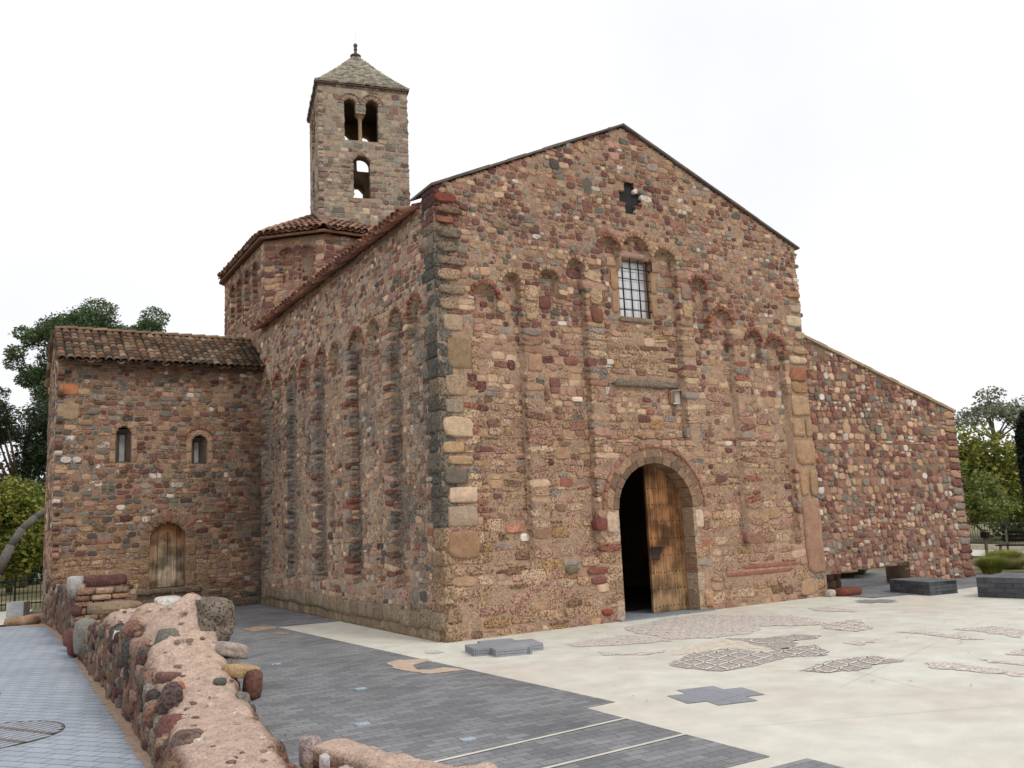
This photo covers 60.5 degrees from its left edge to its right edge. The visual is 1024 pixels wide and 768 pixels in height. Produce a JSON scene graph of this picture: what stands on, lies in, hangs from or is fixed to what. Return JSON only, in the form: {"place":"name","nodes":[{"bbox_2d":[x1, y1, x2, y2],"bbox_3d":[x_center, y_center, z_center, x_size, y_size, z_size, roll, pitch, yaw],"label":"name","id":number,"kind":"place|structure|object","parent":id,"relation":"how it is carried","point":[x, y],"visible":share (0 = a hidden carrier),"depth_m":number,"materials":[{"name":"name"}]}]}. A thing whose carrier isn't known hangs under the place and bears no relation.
{"place":"outdoors","nodes":[
{"label":"outdoors","id":0,"kind":"place"},
{"bbox_2d":[0,609,32,624],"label":"pavement","id":1,"kind":"structure","parent":0,"point":[2,617],"depth_m":20.70,"materials":[{"name":"concrete"}]},
{"bbox_2d":[6,601,29,617],"bbox_3d":[-11.461,5.239,20.389,0.391,0.360,0.431,-1,-9,-8],"label":"stone block","id":2,"kind":"object","parent":1,"relation":"on","point":[17,608],"depth_m":20.20,"materials":[{"name":"grey stone"}]},
{"bbox_2d":[0,626,144,767],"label":"path","id":3,"kind":"structure","parent":0,"point":[42,678],"depth_m":9.08,"materials":[{"name":"grey stone"}]},
{"bbox_2d":[0,720,64,747],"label":"drain grate","id":4,"kind":"object","parent":3,"relation":"on","point":[15,733],"visible":1,"depth_m":7.96,"materials":[{"name":"metal"}]},
{"bbox_2d":[19,624,152,767],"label":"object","id":5,"kind":"object","parent":3,"relation":"on","point":[132,739],"depth_m":8.54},
{"bbox_2d":[39,604,769,767],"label":"dark paving","id":6,"kind":"structure","parent":0,"point":[311,682],"depth_m":7.99,"materials":[{"name":"grey stone"}]},
{"bbox_2d":[244,626,277,631],"bbox_3d":[-4.460,4.349,15.632,0.559,0.001,0.810,3,-10,-31],"label":"footing patch","id":7,"kind":"object","parent":6,"relation":"on","point":[258,628],"visible":1,"depth_m":15.66,"materials":[{"name":"beige stone"}]},
{"bbox_2d":[274,632,289,634],"bbox_3d":[-3.886,4.190,14.779,0.240,0.001,0.451,6,-12,-43],"label":"footing patch","id":8,"kind":"object","parent":6,"relation":"on","point":[281,633],"visible":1,"depth_m":14.74,"materials":[{"name":"brown stone"}]},
{"bbox_2d":[354,722,369,725],"bbox_3d":[-1.306,2.965,7.661,0.120,0.010,0.080,3,-10,-31],"label":"floor light","id":9,"kind":"object","parent":6,"relation":"on","point":[362,723],"visible":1,"depth_m":7.65,"materials":[{"name":"glass"}]},
{"bbox_2d":[298,734,497,767],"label":"ruined stub","id":10,"kind":"object","parent":6,"relation":"on","point":[314,751],"visible":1,"depth_m":5.35,"materials":[{"name":"beige stone"}]},
{"bbox_2d":[387,659,465,673],"bbox_3d":[-1.113,3.423,10.670,0.610,0.001,1.330,3,-10,-31],"label":"footing patch","id":11,"kind":"object","parent":6,"relation":"on","point":[407,665],"visible":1,"depth_m":10.57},
{"bbox_2d":[458,736,476,741],"bbox_3d":[-0.352,2.810,6.953,0.120,0.010,0.080,3,-10,-31],"label":"floor light","id":12,"kind":"object","parent":6,"relation":"on","point":[467,739],"visible":1,"depth_m":6.94,"materials":[{"name":"glass"}]},
{"bbox_2d":[433,718,625,761],"bbox_3d":[0.025,2.762,6.754,2.312,0.001,0.040,4,-11,-36],"label":"paving joint","id":13,"kind":"object","parent":6,"relation":"on","point":[525,740],"visible":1,"depth_m":6.80,"materials":[{"name":"concrete"}]},
{"bbox_2d":[543,733,685,767],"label":"paving joint","id":14,"kind":"object","parent":6,"relation":"on","point":[613,751],"visible":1,"depth_m":6.39,"materials":[{"name":"concrete"}]},
{"bbox_2d":[414,661,444,668],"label":"dark paving","id":15,"kind":"structure","parent":0,"point":[426,665],"depth_m":10.64,"materials":[{"name":"grey stone"}]},
{"bbox_2d":[0,515,1023,626],"bbox_3d":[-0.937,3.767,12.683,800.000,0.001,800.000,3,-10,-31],"label":"ground","id":16,"kind":"structure","parent":0,"point":[38,607],"depth_m":29.50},
{"bbox_2d":[0,575,42,609],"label":"fence","id":17,"kind":"object","parent":16,"relation":"on","point":[19,580],"visible":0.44,"depth_m":23.31,"materials":[{"name":"metal"}]},
{"bbox_2d":[0,507,44,577],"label":"leaning tree","id":18,"kind":"object","parent":16,"relation":"on","point":[16,537],"visible":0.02,"depth_m":27.91,"materials":[{"name":"grey plant"}]},
{"bbox_2d":[0,474,45,592],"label":"broadleaf tree","id":19,"kind":"object","parent":16,"relation":"on","point":[17,508],"visible":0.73,"depth_m":30.06,"materials":[{"name":"green plant"}]},
{"bbox_2d":[3,612,42,626],"bbox_3d":[-10.305,5.131,19.193,0.863,0.229,1.384,-4,-9,7],"label":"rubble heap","id":20,"kind":"object","parent":16,"relation":"on","point":[32,619],"visible":0.72,"depth_m":18.68,"materials":[{"name":"brown stone"}]},
{"bbox_2d":[0,452,45,585],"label":"shrubbery","id":21,"kind":"object","parent":16,"relation":"on","point":[34,573],"visible":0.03,"depth_m":37.03,"materials":[{"name":"green plant"}]},
{"bbox_2d":[0,386,48,587],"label":"pine tree","id":22,"kind":"object","parent":16,"relation":"on","point":[33,453],"visible":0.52,"depth_m":33.71,"materials":[{"name":"green plant"}]},
{"bbox_2d":[42,574,128,638],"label":"ruined pier","id":23,"kind":"structure","parent":16,"relation":"on","point":[65,608],"depth_m":14.59,"materials":[{"name":"brown stone"}]},
{"bbox_2d":[2,297,170,406],"bbox_3d":[-18.196,2.290,38.041,7.024,12.232,4.589,3,-10,-31],"label":"pine tree","id":24,"kind":"object","parent":16,"relation":"on","point":[34,378],"visible":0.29,"depth_m":37.67,"materials":[{"name":"green plant"}]},
{"bbox_2d":[62,592,296,767],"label":"ruined wall","id":25,"kind":"structure","parent":16,"relation":"on","point":[167,672],"depth_m":7.51,"materials":[{"name":"stone"}]},
{"bbox_2d":[41,43,975,642],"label":"church","id":26,"kind":"structure","parent":16,"relation":"on","point":[599,377],"depth_m":16.45,"materials":[{"name":"stone"}]},
{"bbox_2d":[618,258,651,318],"bbox_3d":[2.154,-1.695,15.769,0.730,1.070,0.160,3,-10,-31],"label":"window","id":27,"kind":"structure","parent":26,"relation":"in","point":[632,291],"depth_m":15.80,"materials":[{"name":"glass"}]},
{"bbox_2d":[642,465,689,612],"bbox_3d":[2.736,2.658,15.438,0.856,2.580,0.085,3,-10,-31],"label":"door","id":28,"kind":"structure","parent":26,"relation":"in","point":[663,507],"depth_m":15.38,"materials":[{"name":"brown wood"}]},
{"bbox_2d":[954,386,1023,530],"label":"broadleaf tree","id":29,"kind":"object","parent":16,"relation":"on","point":[992,410],"visible":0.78,"depth_m":44.80,"materials":[{"name":"green plant"}]},
{"bbox_2d":[955,421,1023,528],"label":"broadleaf tree","id":30,"kind":"object","parent":16,"relation":"on","point":[972,458],"visible":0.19,"depth_m":34.44,"materials":[{"name":"green plant"}]},
{"bbox_2d":[959,460,1021,553],"bbox_3d":[13.085,3.582,25.221,2.893,2.875,2.066,-10,-11,39],"label":"young tree","id":31,"kind":"object","parent":16,"relation":"on","point":[976,508],"visible":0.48,"depth_m":24.57,"materials":[{"name":"green plant"}]},
{"bbox_2d":[972,555,1017,573],"bbox_3d":[11.056,4.152,20.271,1.456,0.415,1.444,3,-10,-31],"label":"grass clump","id":32,"kind":"object","parent":16,"relation":"on","point":[989,565],"visible":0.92,"depth_m":20.10,"materials":[{"name":"green plant"}]},
{"bbox_2d":[972,549,1021,557],"bbox_3d":[12.843,4.525,23.133,1.580,0.395,1.557,3,-10,-31],"label":"grass clump","id":33,"kind":"object","parent":16,"relation":"on","point":[994,550],"visible":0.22,"depth_m":23.18,"materials":[{"name":"green plant"}]},
{"bbox_2d":[971,446,1023,539],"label":"shrubbery","id":34,"kind":"object","parent":16,"relation":"on","point":[1019,517],"visible":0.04,"depth_m":36.27,"materials":[{"name":"green plant"}]},
{"bbox_2d":[980,548,1023,567],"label":"grass clump","id":35,"kind":"object","parent":16,"relation":"on","point":[1015,555],"visible":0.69,"depth_m":21.45,"materials":[{"name":"green plant"}]},
{"bbox_2d":[995,530,1023,550],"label":"park bench","id":36,"kind":"object","parent":16,"relation":"on","point":[1015,536],"visible":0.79,"depth_m":24.90,"materials":[{"name":"wood"}]},
{"bbox_2d":[1011,554,1023,565],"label":"grass clump","id":37,"kind":"object","parent":16,"relation":"on","point":[1020,560],"visible":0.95,"depth_m":20.29,"materials":[{"name":"green plant"}]},
{"bbox_2d":[0,0,1023,488],"label":"sky","id":38,"kind":"structure","parent":0,"point":[144,143],"materials":[{"name":"white"}]},
{"bbox_2d":[280,586,1023,767],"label":"plaza","id":39,"kind":"structure","parent":0,"point":[982,735],"depth_m":8.78,"materials":[{"name":"concrete"}]},
{"bbox_2d":[425,650,441,652],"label":"floor mosaic","id":40,"kind":"object","parent":39,"relation":"on","point":[432,651],"visible":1,"depth_m":11.85},
{"bbox_2d":[465,638,542,656],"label":"cross plinth","id":41,"kind":"structure","parent":39,"relation":"on","point":[503,647],"depth_m":11.38,"materials":[{"name":"stone"}]},
{"bbox_2d":[564,635,672,646],"bbox_3d":[1.453,3.509,11.962,1.351,0.001,1.036,3,-10,-31],"label":"floor mosaic","id":42,"kind":"object","parent":39,"relation":"on","point":[622,640],"visible":1,"depth_m":12.01},
{"bbox_2d":[599,650,663,654],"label":"floor mosaic","id":43,"kind":"object","parent":39,"relation":"on","point":[638,653],"visible":1,"depth_m":10.90},
{"bbox_2d":[268,601,1020,736],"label":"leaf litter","id":44,"kind":"object","parent":39,"relation":"on","point":[620,667],"visible":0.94,"depth_m":11.07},
{"bbox_2d":[668,686,762,704],"bbox_3d":[1.903,2.905,8.206,0.800,0.001,0.800,0,-9,-17],"label":"slab inlay","id":45,"kind":"object","parent":39,"relation":"on","point":[715,695],"visible":1,"depth_m":8.19,"materials":[{"name":"grey stone"}]},
{"bbox_2d":[624,614,820,638],"bbox_3d":[3.094,3.649,13.350,3.033,0.001,2.447,3,-10,-31],"label":"floor mosaic","id":46,"kind":"object","parent":39,"relation":"on","point":[746,622],"visible":1,"depth_m":13.21},
{"bbox_2d":[674,638,771,654],"bbox_3d":[2.610,3.343,11.220,1.500,0.001,1.188,-2,-9,-4],"label":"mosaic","id":47,"kind":"object","parent":39,"relation":"on","point":[724,643],"visible":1,"depth_m":11.13},
{"bbox_2d":[669,644,828,670],"bbox_3d":[2.813,3.198,10.363,2.246,0.001,1.265,3,-10,-31],"label":"floor mosaic","id":48,"kind":"object","parent":39,"relation":"on","point":[741,661],"visible":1,"depth_m":10.21},
{"bbox_2d":[726,634,821,649],"bbox_3d":[3.588,3.325,11.410,1.162,0.001,1.231,0,-9,-17],"label":"floor mosaic","id":49,"kind":"object","parent":39,"relation":"on","point":[779,643],"visible":1,"depth_m":11.44},
{"bbox_2d":[575,614,1023,673],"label":"mosaic lines","id":50,"kind":"object","parent":39,"relation":"on","point":[784,637],"visible":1,"depth_m":10.45,"materials":[{"name":"stone"}]},
{"bbox_2d":[824,589,836,596],"bbox_3d":[6.049,3.974,16.684,0.216,0.154,0.176,3,-10,-31],"label":"boulder","id":51,"kind":"object","parent":39,"relation":"on","point":[830,593],"visible":0.99,"depth_m":16.62,"materials":[{"name":"beige stone"}]},
{"bbox_2d":[810,607,857,611],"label":"floor mosaic","id":52,"kind":"object","parent":39,"relation":"on","point":[831,609],"visible":1,"depth_m":14.55},
{"bbox_2d":[822,619,872,630],"bbox_3d":[4.751,3.447,12.542,0.684,0.001,1.336,-4,-9,10],"label":"floor mosaic","id":53,"kind":"object","parent":39,"relation":"on","point":[851,622],"visible":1,"depth_m":12.48},
{"bbox_2d":[799,656,903,672],"bbox_3d":[3.624,3.021,9.466,1.293,0.001,0.624,3,-10,-31],"label":"floor mosaic","id":54,"kind":"object","parent":39,"relation":"on","point":[829,668],"visible":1,"depth_m":9.47},
{"bbox_2d":[843,640,871,644],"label":"floor mosaic","id":55,"kind":"object","parent":39,"relation":"on","point":[859,642],"visible":1,"depth_m":10.94},
{"bbox_2d":[857,599,897,602],"bbox_3d":[6.417,3.829,15.490,0.680,0.001,0.680,3,-10,-31],"label":"slab inlay","id":56,"kind":"object","parent":39,"relation":"on","point":[877,600],"visible":1,"depth_m":15.48,"materials":[{"name":"grey stone"}]},
{"bbox_2d":[752,618,1014,725],"bbox_3d":[5.348,2.856,8.909,7.893,0.001,3.850,5,-12,-40],"label":"slab joint","id":57,"kind":"object","parent":39,"relation":"on","point":[896,681],"visible":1,"depth_m":8.15,"materials":[{"name":"concrete"}]},
{"bbox_2d":[893,631,979,639],"bbox_3d":[5.493,3.214,11.264,0.305,0.001,1.207,2,-10,-26],"label":"floor mosaic","id":58,"kind":"object","parent":39,"relation":"on","point":[950,636],"visible":1,"depth_m":11.19},
{"bbox_2d":[925,662,1023,676],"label":"floor mosaic","id":59,"kind":"object","parent":39,"relation":"on","point":[947,665],"visible":1,"depth_m":8.95},
{"bbox_2d":[957,626,1023,637],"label":"floor mosaic","id":60,"kind":"object","parent":39,"relation":"on","point":[1008,631],"visible":1,"depth_m":11.39},
{"bbox_2d":[976,573,1023,598],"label":"brick bench","id":61,"kind":"object","parent":39,"relation":"on","point":[1004,585],"visible":1,"depth_m":15.17,"materials":[{"name":"brick"}]},
{"bbox_2d":[982,659,1023,664],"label":"floor mosaic","id":62,"kind":"object","parent":39,"relation":"on","point":[1007,662],"visible":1,"depth_m":9.17},
{"bbox_2d":[1006,648,1023,654],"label":"floor mosaic","id":63,"kind":"object","parent":39,"relation":"on","point":[1015,652],"visible":1,"depth_m":9.71},
{"bbox_2d":[771,758,843,767],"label":"dark paving","id":64,"kind":"structure","parent":0,"point":[807,763],"depth_m":5.85,"materials":[{"name":"grey stone"}]},
{"bbox_2d":[831,571,986,597],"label":"dark paving","id":65,"kind":"structure","parent":0,"point":[873,584],"depth_m":18.62,"materials":[{"name":"grey stone"}]},
{"bbox_2d":[834,587,861,596],"bbox_3d":[6.407,3.956,16.742,0.535,0.183,0.364,3,-10,-31],"label":"boulder","id":66,"kind":"object","parent":65,"relation":"on","point":[847,591],"visible":0.97,"depth_m":16.60,"materials":[{"name":"red stone"}]},
{"bbox_2d":[840,570,865,577],"bbox_3d":[7.940,4.420,21.006,1.560,0.397,1.563,3,-10,-31],"label":"grass clump","id":67,"kind":"object","parent":65,"relation":"on","point":[847,575],"visible":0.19,"depth_m":20.77,"materials":[{"name":"green plant"}]},
{"bbox_2d":[855,569,868,574],"bbox_3d":[8.467,4.500,21.677,1.598,0.397,1.572,3,-10,-31],"label":"grass clump","id":68,"kind":"object","parent":65,"relation":"on","point":[861,572],"visible":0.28,"depth_m":21.44,"materials":[{"name":"green plant"}]},
{"bbox_2d":[889,577,957,595],"bbox_3d":[7.782,3.827,16.649,0.699,0.244,1.148,0,-9,-16],"label":"brick bench","id":69,"kind":"object","parent":65,"relation":"on","point":[925,586],"visible":1,"depth_m":16.27,"materials":[{"name":"brick"}]},
{"bbox_2d":[971,549,1023,555],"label":"pavement","id":70,"kind":"structure","parent":0,"point":[977,552],"depth_m":28.14,"materials":[{"name":"concrete"}]},
{"bbox_2d":[968,519,1023,544],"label":"fence","id":71,"kind":"object","parent":70,"relation":"on","point":[999,523],"visible":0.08,"depth_m":30.28,"materials":[{"name":"metal"}]},
{"bbox_2d":[970,544,1023,550],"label":"wall","id":72,"kind":"structure","parent":70,"relation":"on","point":[981,546],"depth_m":29.25,"materials":[{"name":"concrete"}]},
{"bbox_2d":[1012,409,1023,509],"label":"cypress","id":73,"kind":"object","parent":70,"relation":"on","point":[1019,438],"visible":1,"depth_m":29.04,"materials":[{"name":"green plant"}]}
]}

